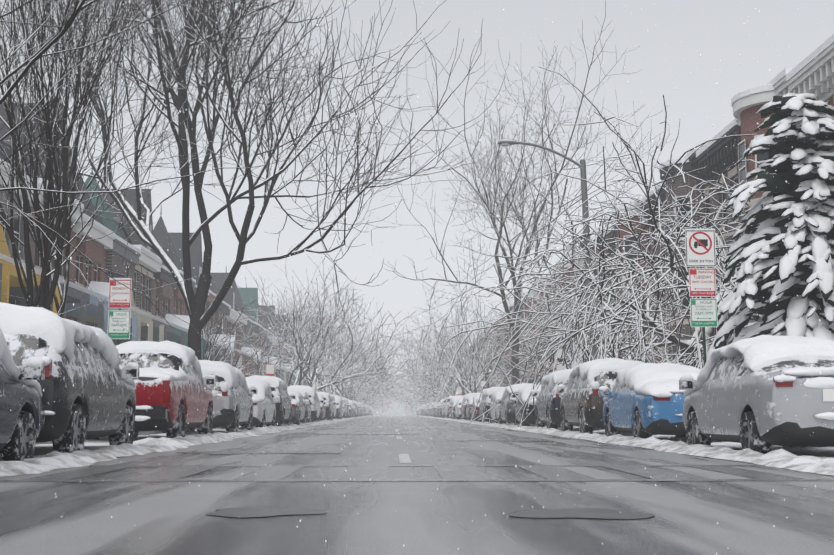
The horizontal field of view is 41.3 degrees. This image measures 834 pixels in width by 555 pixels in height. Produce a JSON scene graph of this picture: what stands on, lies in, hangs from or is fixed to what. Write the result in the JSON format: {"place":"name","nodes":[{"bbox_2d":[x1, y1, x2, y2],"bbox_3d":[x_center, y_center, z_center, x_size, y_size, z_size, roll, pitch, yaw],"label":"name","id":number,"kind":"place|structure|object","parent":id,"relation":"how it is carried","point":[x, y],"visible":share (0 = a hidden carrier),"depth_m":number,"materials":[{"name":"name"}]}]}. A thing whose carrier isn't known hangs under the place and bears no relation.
{"place":"outdoors","nodes":[
{"label":"outdoors","id":0,"kind":"place"},
{"bbox_2d":[0,390,833,554],"bbox_3d":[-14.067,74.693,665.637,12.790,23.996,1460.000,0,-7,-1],"label":"road","id":1,"kind":"structure","parent":0,"point":[165,518],"depth_m":7.38,"materials":[{"name":"grey asphalt"}]},
{"bbox_2d":[0,328,44,460],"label":"car","id":2,"kind":"object","parent":1,"relation":"on","point":[20,422],"visible":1,"depth_m":11.84,"materials":[{"name":"paint"}]},
{"bbox_2d":[0,302,138,452],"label":"car","id":3,"kind":"object","parent":1,"relation":"on","point":[102,403],"visible":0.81,"depth_m":14.09,"materials":[{"name":"paint"}]},
{"bbox_2d":[85,340,215,439],"bbox_3d":[-5.480,2.335,22.745,2.303,2.072,5.616,0,-7,-1],"label":"car","id":4,"kind":"object","parent":1,"relation":"on","point":[181,382],"visible":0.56,"depth_m":21.96,"materials":[{"name":"paint"}]},
{"bbox_2d":[0,415,371,476],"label":"snowbank","id":5,"kind":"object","parent":1,"relation":"on","point":[46,458],"visible":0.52,"depth_m":16.70,"materials":[{"name":"white snow"}]},
{"bbox_2d":[162,360,257,432],"bbox_3d":[-5.617,3.291,30.062,2.291,1.946,4.856,0,-7,-1],"label":"car","id":6,"kind":"object","parent":1,"relation":"on","point":[232,404],"visible":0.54,"depth_m":28.25,"materials":[{"name":"paint"}]},
{"bbox_2d":[213,377,279,427],"bbox_3d":[-5.680,4.117,36.056,2.197,1.757,4.757,0,-7,-1],"label":"car","id":7,"kind":"object","parent":1,"relation":"on","point":[264,409],"visible":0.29,"depth_m":35.34,"materials":[{"name":"paint"}]},
{"bbox_2d":[246,375,295,426],"bbox_3d":[-5.868,4.734,42.071,2.303,1.987,4.860,0,-7,-1],"label":"car","id":8,"kind":"object","parent":1,"relation":"on","point":[278,386],"visible":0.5,"depth_m":40.48,"materials":[{"name":"paint"}]},
{"bbox_2d":[275,389,308,424],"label":"car","id":9,"kind":"object","parent":1,"relation":"on","point":[298,411],"visible":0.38,"depth_m":47.01,"materials":[{"name":"paint"}]},
{"bbox_2d":[275,389,314,423],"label":"car","id":10,"kind":"object","parent":1,"relation":"on","point":[305,395],"visible":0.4,"depth_m":52.61,"materials":[{"name":"paint"}]},
{"bbox_2d":[287,385,323,421],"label":"car","id":11,"kind":"object","parent":1,"relation":"on","point":[316,407],"visible":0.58,"depth_m":57.62,"materials":[{"name":"paint"}]},
{"bbox_2d":[311,394,328,419],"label":"car","id":12,"kind":"object","parent":1,"relation":"on","point":[323,413],"visible":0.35,"depth_m":65.06,"materials":[{"name":"paint"}]},
{"bbox_2d":[317,392,335,419],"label":"car","id":13,"kind":"object","parent":1,"relation":"on","point":[329,409],"visible":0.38,"depth_m":69.46,"materials":[{"name":"paint"}]},
{"bbox_2d":[330,394,338,418],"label":"car","id":14,"kind":"object","parent":1,"relation":"on","point":[334,406],"visible":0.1,"depth_m":76.71,"materials":[{"name":"paint"}]},
{"bbox_2d":[335,398,344,418],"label":"car","id":15,"kind":"object","parent":1,"relation":"on","point":[339,407],"visible":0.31,"depth_m":82.57,"materials":[{"name":"paint"}]},
{"bbox_2d":[176,434,653,518],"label":"road patches","id":16,"kind":"object","parent":1,"relation":"on","point":[604,513],"visible":1,"depth_m":6.66,"materials":[{"name":"grey asphalt"}]},
{"bbox_2d":[0,417,833,481],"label":"road markings","id":17,"kind":"object","parent":1,"relation":"on","point":[272,473],"visible":0.9,"depth_m":10.76,"materials":[{"name":"paint"}]},
{"bbox_2d":[443,396,452,417],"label":"car","id":18,"kind":"object","parent":1,"relation":"on","point":[446,411],"visible":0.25,"depth_m":97.92,"materials":[{"name":"paint"}]},
{"bbox_2d":[449,398,459,418],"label":"car","id":19,"kind":"object","parent":1,"relation":"on","point":[454,401],"visible":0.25,"depth_m":85.85,"materials":[{"name":"paint"}]},
{"bbox_2d":[452,398,462,419],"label":"car","id":20,"kind":"object","parent":1,"relation":"on","point":[457,407],"visible":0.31,"depth_m":80.14,"materials":[{"name":"paint"}]},
{"bbox_2d":[463,396,473,420],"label":"car","id":21,"kind":"object","parent":1,"relation":"on","point":[468,409],"visible":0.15,"depth_m":69.22,"materials":[{"name":"paint"}]},
{"bbox_2d":[458,393,481,419],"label":"car","id":22,"kind":"object","parent":1,"relation":"on","point":[464,401],"visible":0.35,"depth_m":73.71,"materials":[{"name":"paint"}]},
{"bbox_2d":[468,394,481,420],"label":"car","id":23,"kind":"object","parent":1,"relation":"on","point":[473,406],"visible":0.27,"depth_m":63.31,"materials":[{"name":"paint"}]},
{"bbox_2d":[476,387,505,421],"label":"car","id":24,"kind":"object","parent":1,"relation":"on","point":[487,394],"visible":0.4,"depth_m":56.39,"materials":[{"name":"paint"}]},
{"bbox_2d":[486,389,504,422],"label":"car","id":25,"kind":"object","parent":1,"relation":"on","point":[494,413],"visible":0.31,"depth_m":51.90,"materials":[{"name":"paint"}]},
{"bbox_2d":[495,383,546,425],"bbox_3d":[4.474,5.376,46.656,2.179,1.822,4.251,0,-7,-1],"label":"car","id":26,"kind":"object","parent":1,"relation":"on","point":[506,412],"visible":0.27,"depth_m":45.56,"materials":[{"name":"paint"}]},
{"bbox_2d":[510,384,559,426],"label":"car","id":27,"kind":"object","parent":1,"relation":"on","point":[523,393],"visible":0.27,"depth_m":39.96,"materials":[{"name":"paint"}]},
{"bbox_2d":[530,368,604,429],"bbox_3d":[4.849,3.880,34.855,2.328,1.937,4.853,0,-7,-1],"label":"car","id":28,"kind":"object","parent":1,"relation":"on","point":[547,404],"visible":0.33,"depth_m":33.25,"materials":[{"name":"paint"}]},
{"bbox_2d":[557,358,656,434],"bbox_3d":[4.948,3.112,28.800,2.305,1.996,4.859,0,-7,-2],"label":"car","id":29,"kind":"object","parent":1,"relation":"on","point":[585,381],"visible":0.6,"depth_m":27.02,"materials":[{"name":"paint"}]},
{"bbox_2d":[418,415,833,474],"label":"snowbank","id":30,"kind":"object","parent":1,"relation":"on","point":[818,460],"visible":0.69,"depth_m":16.52,"materials":[{"name":"white snow"}]},
{"bbox_2d":[599,362,700,438],"bbox_3d":[5.031,2.554,22.687,2.203,1.625,4.732,0,-7,-2],"label":"car","id":31,"kind":"object","parent":1,"relation":"on","point":[658,410],"visible":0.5,"depth_m":21.44,"materials":[{"name":"paint"}]},
{"bbox_2d":[679,335,833,453],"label":"car","id":32,"kind":"object","parent":1,"relation":"on","point":[728,374],"visible":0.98,"depth_m":14.64,"materials":[{"name":"paint"}]},
{"bbox_2d":[0,0,833,554],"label":"snowflakes","id":33,"kind":"object","parent":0,"point":[424,250],"depth_m":6.48,"materials":[{"name":"white"}]},
{"bbox_2d":[0,0,833,389],"label":"sky","id":34,"kind":"structure","parent":0,"point":[710,33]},
{"bbox_2d":[491,320,501,386],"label":"house","id":35,"kind":"structure","parent":0,"point":[497,381],"depth_m":136.39,"materials":[{"name":"grey brick"}]},
{"bbox_2d":[499,313,511,386],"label":"house","id":36,"kind":"structure","parent":0,"point":[508,337],"depth_m":125.47,"materials":[{"name":"grey brick"}]},
{"bbox_2d":[521,288,539,382],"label":"house","id":37,"kind":"structure","parent":0,"point":[530,319],"depth_m":103.64,"materials":[{"name":"grey brick"}]},
{"bbox_2d":[536,275,558,371],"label":"house","id":38,"kind":"structure","parent":0,"point":[549,286],"depth_m":92.75,"materials":[{"name":"grey brick"}]},
{"bbox_3d":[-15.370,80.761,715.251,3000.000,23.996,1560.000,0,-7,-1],"label":"ground","id":39,"kind":"structure","parent":0,"visible":0},
{"bbox_2d":[35,427,220,444],"bbox_3d":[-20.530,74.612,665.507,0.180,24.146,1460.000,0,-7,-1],"label":"kerb","id":40,"kind":"structure","parent":39,"relation":"on","point":[142,433],"depth_m":26.95,"materials":[{"name":"grey stone"}]},
{"bbox_2d":[289,317,450,402],"bbox_3d":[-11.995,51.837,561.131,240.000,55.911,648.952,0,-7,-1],"label":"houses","id":41,"kind":"structure","parent":39,"relation":"on","point":[332,349],"depth_m":520.08,"materials":[{"name":"grey brick"}]},
{"bbox_2d":[509,304,524,382],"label":"house","id":42,"kind":"structure","parent":39,"relation":"on","point":[521,324],"depth_m":114.14,"materials":[{"name":"grey brick"}]},
{"bbox_2d":[555,255,582,366],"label":"house","id":43,"kind":"structure","parent":39,"relation":"on","point":[565,268],"depth_m":81.88,"materials":[{"name":"grey brick"}]},
{"bbox_2d":[465,226,694,425],"bbox_3d":[10.214,4.940,52.201,17.960,15.699,15.432,6,-9,-43],"label":"tree","id":44,"kind":"object","parent":39,"relation":"on","point":[553,324],"visible":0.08,"depth_m":52.70,"materials":[{"name":"grey plant"}]},
{"bbox_2d":[579,233,612,361],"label":"building","id":45,"kind":"structure","parent":39,"relation":"on","point":[597,251],"depth_m":70.93,"materials":[{"name":"grey brick"}]},
{"bbox_2d":[603,224,618,295],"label":"house","id":46,"kind":"structure","parent":39,"relation":"on","point":[610,235],"depth_m":67.64,"materials":[{"name":"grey brick"}]},
{"bbox_2d":[438,66,818,427],"bbox_3d":[10.339,2.966,38.802,18.156,18.470,21.129,2,-7,-18],"label":"tree","id":47,"kind":"object","parent":39,"relation":"on","point":[646,320],"visible":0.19,"depth_m":36.28,"materials":[{"name":"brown plant"}]},
{"bbox_2d":[612,196,657,363],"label":"building","id":48,"kind":"structure","parent":39,"relation":"on","point":[623,234],"depth_m":59.96,"materials":[{"name":"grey brick"}]},
{"bbox_2d":[639,182,668,361],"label":"building","id":49,"kind":"structure","parent":39,"relation":"on","point":[662,195],"depth_m":56.56,"materials":[{"name":"red brick"}]},
{"bbox_2d":[659,147,716,368],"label":"house","id":50,"kind":"structure","parent":39,"relation":"on","point":[691,163],"depth_m":49.04,"materials":[{"name":"red brick"}]},
{"bbox_2d":[696,119,743,324],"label":"house","id":51,"kind":"structure","parent":39,"relation":"on","point":[719,156],"depth_m":45.27,"materials":[{"name":"red brick"}]},
{"bbox_2d":[731,68,792,321],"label":"house","id":52,"kind":"structure","parent":39,"relation":"on","point":[747,105],"depth_m":38.64,"materials":[{"name":"red brick"}]},
{"bbox_2d":[706,93,833,360],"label":"evergreen tree","id":53,"kind":"object","parent":39,"relation":"on","point":[804,251],"visible":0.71,"depth_m":29.30,"materials":[{"name":"white plant"}]},
{"bbox_2d":[786,34,833,148],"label":"building","id":54,"kind":"structure","parent":39,"relation":"on","point":[817,74],"depth_m":34.68,"materials":[{"name":"white paint"}]},
{"bbox_3d":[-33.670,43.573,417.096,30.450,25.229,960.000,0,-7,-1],"label":"terrace snowbank","id":55,"kind":"structure","parent":39,"relation":"on","visible":0},
{"bbox_2d":[0,221,60,313],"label":"building","id":56,"kind":"structure","parent":55,"relation":"on","point":[9,271],"depth_m":31.83,"materials":[{"name":"yellow brick"}]},
{"bbox_2d":[0,135,107,334],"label":"house","id":57,"kind":"structure","parent":55,"relation":"on","point":[76,293],"depth_m":38.29,"materials":[{"name":"grey brick"}]},
{"bbox_2d":[0,103,137,345],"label":"house","id":58,"kind":"structure","parent":55,"relation":"on","point":[91,309],"depth_m":42.86,"materials":[{"name":"red brick"}]},
{"bbox_2d":[68,144,163,341],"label":"house","id":59,"kind":"structure","parent":55,"relation":"on","point":[93,251],"depth_m":47.79,"materials":[{"name":"red brick"}]},
{"bbox_2d":[85,156,185,344],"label":"house","id":60,"kind":"structure","parent":55,"relation":"on","point":[119,249],"depth_m":52.72,"materials":[{"name":"red brick"}]},
{"bbox_2d":[101,189,202,359],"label":"house","id":61,"kind":"structure","parent":55,"relation":"on","point":[150,261],"depth_m":58.67,"materials":[{"name":"red brick"}]},
{"bbox_2d":[153,232,217,360],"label":"building","id":62,"kind":"structure","parent":55,"relation":"on","point":[164,294],"depth_m":62.66,"materials":[{"name":"grey brick"}]},
{"bbox_2d":[153,205,230,363],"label":"house","id":63,"kind":"structure","parent":55,"relation":"on","point":[162,236],"depth_m":68.21,"materials":[{"name":"grey brick"}]},
{"bbox_2d":[168,233,244,373],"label":"house","id":64,"kind":"structure","parent":55,"relation":"on","point":[195,254],"depth_m":74.31,"materials":[{"name":"grey brick"}]},
{"bbox_2d":[202,287,253,376],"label":"building","id":65,"kind":"structure","parent":55,"relation":"on","point":[211,298],"depth_m":78.59,"materials":[{"name":"grey brick"}]},
{"bbox_2d":[203,255,259,374],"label":"building","id":66,"kind":"structure","parent":55,"relation":"on","point":[224,305],"depth_m":83.93,"materials":[{"name":"grey brick"}]},
{"bbox_2d":[210,273,265,375],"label":"building","id":67,"kind":"structure","parent":55,"relation":"on","point":[218,279],"depth_m":89.85,"materials":[{"name":"grey brick"}]},
{"bbox_2d":[226,266,265,367],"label":"building","id":68,"kind":"structure","parent":55,"relation":"on","point":[238,337],"depth_m":94.27,"materials":[{"name":"grey brick"}]},
{"bbox_2d":[234,279,280,377],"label":"building","id":69,"kind":"structure","parent":55,"relation":"on","point":[248,326],"depth_m":99.42,"materials":[{"name":"grey brick"}]},
{"bbox_2d":[238,288,285,382],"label":"building","id":70,"kind":"structure","parent":55,"relation":"on","point":[247,293],"depth_m":105.62,"materials":[{"name":"grey brick"}]},
{"bbox_2d":[257,319,291,385],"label":"house","id":71,"kind":"structure","parent":55,"relation":"on","point":[272,358],"depth_m":109.58,"materials":[{"name":"grey brick"}]},
{"bbox_2d":[258,304,294,384],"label":"house","id":72,"kind":"structure","parent":55,"relation":"on","point":[261,318],"depth_m":115.14,"materials":[{"name":"grey brick"}]},
{"bbox_2d":[259,305,299,384],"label":"house","id":73,"kind":"structure","parent":55,"relation":"on","point":[264,308],"depth_m":121.21,"materials":[{"name":"grey brick"}]},
{"bbox_2d":[275,315,308,385],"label":"house","id":74,"kind":"structure","parent":55,"relation":"on","point":[286,322],"depth_m":136.92,"materials":[{"name":"grey brick"}]},
{"bbox_3d":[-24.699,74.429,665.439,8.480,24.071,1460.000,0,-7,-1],"label":"pavement","id":75,"kind":"structure","parent":0,"visible":0},
{"bbox_2d":[0,0,206,317],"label":"tree","id":76,"kind":"object","parent":75,"relation":"on","point":[63,227],"visible":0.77,"depth_m":23.84,"materials":[{"name":"brown plant"}]},
{"bbox_2d":[108,278,131,344],"bbox_3d":[-6.954,1.795,25.785,0.520,3.600,0.070,0,-7,-1],"label":"sign","id":77,"kind":"object","parent":75,"relation":"on","point":[119,298],"visible":0.77,"depth_m":25.89,"materials":[{"name":"white metal"}]},
{"bbox_2d":[0,0,306,340],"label":"tree","id":78,"kind":"object","parent":75,"relation":"on","point":[39,53],"visible":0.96,"depth_m":13.67,"materials":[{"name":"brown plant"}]},
{"bbox_2d":[202,300,277,375],"bbox_3d":[-12.354,4.665,62.599,7.520,6.907,8.538,-4,-8,30],"label":"garden tree","id":79,"kind":"object","parent":75,"relation":"on","point":[213,344],"visible":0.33,"depth_m":63.45,"materials":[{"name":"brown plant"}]},
{"bbox_2d":[0,0,505,359],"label":"tree","id":80,"kind":"object","parent":75,"relation":"on","point":[195,303],"visible":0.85,"depth_m":41.79,"materials":[{"name":"brown plant"}]},
{"bbox_2d":[266,363,274,375],"bbox_3d":[-7.644,5.965,57.509,0.460,3.000,0.064,0,-7,-1],"label":"sign","id":81,"kind":"object","parent":75,"relation":"on","point":[270,369],"visible":0.38,"depth_m":57.62,"materials":[{"name":"white metal"}]},
{"bbox_2d":[224,278,370,389],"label":"tree","id":82,"kind":"object","parent":75,"relation":"on","point":[303,359],"visible":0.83,"depth_m":85.04,"materials":[{"name":"grey plant"}]},
{"bbox_2d":[241,268,399,417],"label":"tree","id":83,"kind":"object","parent":75,"relation":"on","point":[341,365],"visible":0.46,"depth_m":112.92,"materials":[{"name":"grey plant"}]},
{"bbox_2d":[243,256,414,417],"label":"tree","id":84,"kind":"object","parent":75,"relation":"on","point":[365,374],"visible":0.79,"depth_m":99.29,"materials":[{"name":"grey plant"}]},
{"bbox_2d":[260,249,421,415],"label":"tree","id":85,"kind":"object","parent":75,"relation":"on","point":[363,365],"visible":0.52,"depth_m":128.25,"materials":[{"name":"grey plant"}]},
{"bbox_2d":[317,330,369,395],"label":"tree","id":86,"kind":"object","parent":75,"relation":"on","point":[344,371],"visible":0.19,"depth_m":170.68,"materials":[{"name":"grey plant"}]},
{"bbox_2d":[301,341,393,405],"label":"tree","id":87,"kind":"object","parent":75,"relation":"on","point":[371,390],"visible":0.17,"depth_m":141.43,"materials":[{"name":"grey plant"}]},
{"bbox_2d":[322,325,400,402],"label":"tree","id":88,"kind":"object","parent":75,"relation":"on","point":[348,398],"visible":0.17,"depth_m":181.15,"materials":[{"name":"grey plant"}]},
{"bbox_2d":[323,326,399,399],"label":"tree","id":89,"kind":"object","parent":75,"relation":"on","point":[357,369],"visible":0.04,"depth_m":205.48,"materials":[{"name":"grey plant"}]},
{"bbox_2d":[296,292,437,404],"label":"tree","id":90,"kind":"object","parent":75,"relation":"on","point":[366,341],"visible":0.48,"depth_m":152.68,"materials":[{"name":"grey plant"}]},
{"bbox_2d":[336,368,397,415],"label":"tree","id":91,"kind":"object","parent":75,"relation":"on","point":[379,398],"visible":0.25,"depth_m":255.55,"materials":[{"name":"grey plant"}]},
{"bbox_2d":[325,321,422,407],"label":"tree","id":92,"kind":"object","parent":75,"relation":"on","point":[396,384],"visible":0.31,"depth_m":194.41,"materials":[{"name":"grey plant"}]},
{"bbox_3d":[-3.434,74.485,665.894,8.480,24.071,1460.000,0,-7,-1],"label":"pavement","id":93,"kind":"structure","parent":0,"visible":0},
{"bbox_2d":[376,316,459,406],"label":"tree","id":94,"kind":"object","parent":93,"relation":"on","point":[408,366],"visible":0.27,"depth_m":194.83,"materials":[{"name":"grey plant"}]},
{"bbox_2d":[396,379,440,414],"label":"tree","id":95,"kind":"object","parent":93,"relation":"on","point":[411,398],"visible":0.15,"depth_m":309.41,"materials":[{"name":"grey plant"}]},
{"bbox_2d":[357,318,484,406],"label":"tree","id":96,"kind":"object","parent":93,"relation":"on","point":[441,380],"visible":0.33,"depth_m":156.49,"materials":[{"name":"grey plant"}]},
{"bbox_2d":[402,382,440,415],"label":"tree","id":97,"kind":"object","parent":93,"relation":"on","point":[410,408],"visible":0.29,"depth_m":261.89,"materials":[{"name":"grey plant"}]},
{"bbox_2d":[397,346,456,401],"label":"tree","id":98,"kind":"object","parent":93,"relation":"on","point":[432,380],"visible":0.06,"depth_m":212.95,"materials":[{"name":"grey plant"}]},
{"bbox_2d":[391,338,468,403],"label":"tree","id":99,"kind":"object","parent":93,"relation":"on","point":[422,372],"visible":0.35,"depth_m":183.04,"materials":[{"name":"grey plant"}]},
{"bbox_2d":[410,336,471,397],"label":"tree","id":100,"kind":"object","parent":93,"relation":"on","point":[439,374],"visible":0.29,"depth_m":169.79,"materials":[{"name":"grey plant"}]},
{"bbox_2d":[406,341,492,403],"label":"tree","id":101,"kind":"object","parent":93,"relation":"on","point":[478,378],"visible":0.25,"depth_m":138.92,"materials":[{"name":"grey plant"}]},
{"bbox_2d":[399,313,506,405],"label":"tree","id":102,"kind":"object","parent":93,"relation":"on","point":[462,382],"visible":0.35,"depth_m":126.59,"materials":[{"name":"grey plant"}]},
{"bbox_2d":[391,292,539,416],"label":"tree","id":103,"kind":"object","parent":93,"relation":"on","point":[458,344],"visible":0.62,"depth_m":96.75,"materials":[{"name":"grey plant"}]},
{"bbox_2d":[393,251,537,417],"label":"tree","id":104,"kind":"object","parent":93,"relation":"on","point":[481,360],"visible":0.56,"depth_m":111.26,"materials":[{"name":"grey plant"}]},
{"bbox_2d":[468,330,511,386],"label":"garden tree","id":105,"kind":"object","parent":93,"relation":"on","point":[503,384],"visible":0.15,"depth_m":119.45,"materials":[{"name":"grey plant"}]},
{"bbox_2d":[479,268,563,379],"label":"garden tree","id":106,"kind":"object","parent":93,"relation":"on","point":[525,343],"visible":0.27,"depth_m":84.52,"materials":[{"name":"grey plant"}]},
{"bbox_2d":[376,0,678,398],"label":"tree","id":107,"kind":"object","parent":93,"relation":"on","point":[501,204],"visible":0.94,"depth_m":72.79,"materials":[{"name":"grey plant"}]},
{"bbox_2d":[497,139,596,359],"bbox_3d":[4.920,0.092,41.340,3.760,10.745,0.360,0,-7,-1],"label":"street lamp","id":108,"kind":"object","parent":93,"relation":"on","point":[509,142],"visible":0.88,"depth_m":41.69,"materials":[{"name":"silver metal"}]},
{"bbox_2d":[556,346,566,370],"bbox_3d":[6.130,4.520,46.901,0.480,3.300,0.064,0,-7,-1],"label":"sign","id":109,"kind":"object","parent":93,"relation":"on","point":[559,367],"visible":0.42,"depth_m":46.99,"materials":[{"name":"white"}]},
{"bbox_2d":[492,245,662,383],"bbox_3d":[9.753,2.732,57.098,10.254,9.419,11.642,-2,-7,14],"label":"garden tree","id":110,"kind":"object","parent":93,"relation":"on","point":[502,356],"visible":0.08,"depth_m":55.85,"materials":[{"name":"grey plant"}]},
{"bbox_2d":[685,229,717,365],"bbox_3d":[6.540,1.198,25.346,0.700,4.680,0.074,0,-7,-1],"label":"sign","id":111,"kind":"object","parent":93,"relation":"on","point":[699,243],"visible":0.96,"depth_m":25.47,"materials":[{"name":"white metal"}]},
{"bbox_2d":[732,259,759,336],"bbox_3d":[12.155,1.687,37.256,4.303,7.248,4.361,0,-7,-1],"label":"evergreen tree","id":112,"kind":"object","parent":93,"relation":"on","point":[756,316],"depth_m":37.31,"materials":[{"name":"white plant"}]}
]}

